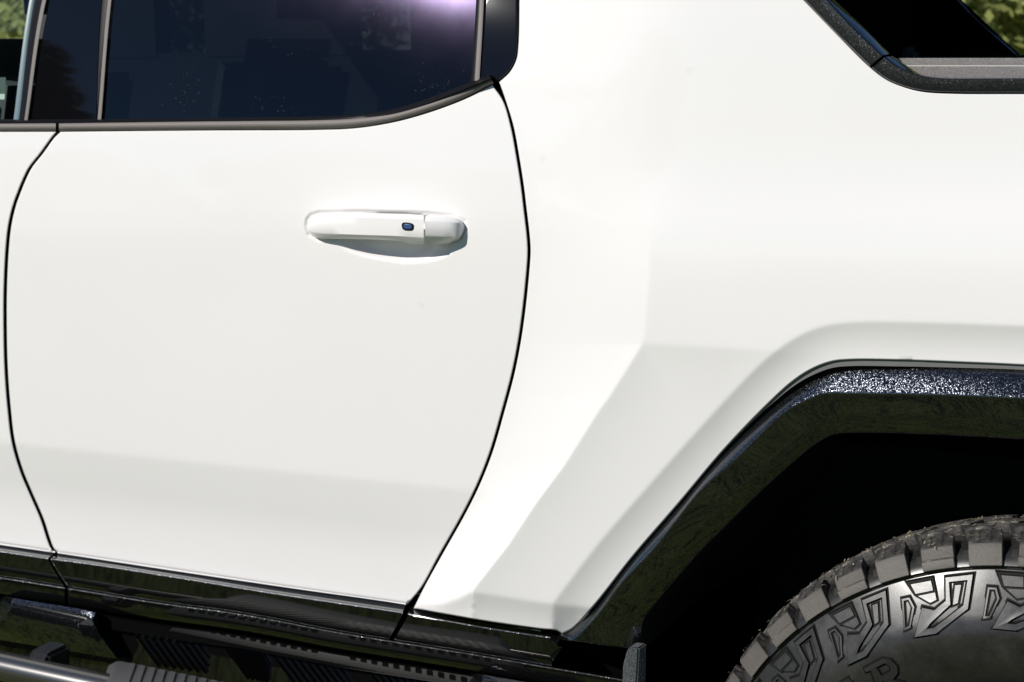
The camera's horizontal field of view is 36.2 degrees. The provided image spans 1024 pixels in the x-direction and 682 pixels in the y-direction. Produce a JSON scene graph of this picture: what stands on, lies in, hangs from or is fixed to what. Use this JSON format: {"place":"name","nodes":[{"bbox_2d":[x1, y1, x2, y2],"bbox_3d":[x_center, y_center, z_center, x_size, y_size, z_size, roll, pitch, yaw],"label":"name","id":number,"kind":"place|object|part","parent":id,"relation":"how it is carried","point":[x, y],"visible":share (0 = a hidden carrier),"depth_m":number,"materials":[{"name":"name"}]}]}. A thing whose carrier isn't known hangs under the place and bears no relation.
{"place":"outdoors","nodes":[
{"label":"outdoors","id":0,"kind":"place"},
{"bbox_2d":[0,0,23,38],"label":"leafy tree","id":1,"kind":"object","parent":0,"point":[10,5],"depth_m":19.55,"materials":[{"name":"green plant"}]},
{"bbox_2d":[0,0,26,38],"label":"leafy tree","id":2,"kind":"object","parent":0,"point":[11,23],"visible":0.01,"depth_m":16.02,"materials":[{"name":"green plant"}]},
{"bbox_2d":[0,0,1023,681],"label":"pickup truck","id":3,"kind":"object","parent":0,"point":[510,340],"visible":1,"depth_m":2.25,"materials":[{"name":"white paint"}]},
{"bbox_3d":[-1.066,0.027,2.779,0.801,0.830,0.075,5,12,26],"label":"front door","id":4,"kind":"part","parent":3,"relation":"part of","materials":[{"name":"white paint"}]},
{"bbox_3d":[-0.404,0.037,2.440,0.996,0.880,0.075,5,12,26],"label":"rear door","id":5,"kind":"part","parent":3,"relation":"part of","materials":[{"name":"white paint"}]},
{"bbox_3d":[-0.335,-0.555,2.353,0.686,0.440,0.143,5,12,26],"label":"rear window pane","id":6,"kind":"part","parent":3,"relation":"part of","materials":[{"name":"black glass"}]},
{"bbox_3d":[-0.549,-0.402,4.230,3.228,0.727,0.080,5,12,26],"label":"far door","id":7,"kind":"part","parent":3,"relation":"part of","materials":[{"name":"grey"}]},
{"bbox_2d":[962,0,1023,54],"bbox_3d":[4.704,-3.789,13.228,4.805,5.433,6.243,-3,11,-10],"label":"leafy tree","id":8,"kind":"object","parent":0,"point":[1012,39],"visible":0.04,"depth_m":12.72,"materials":[{"name":"green plant"}]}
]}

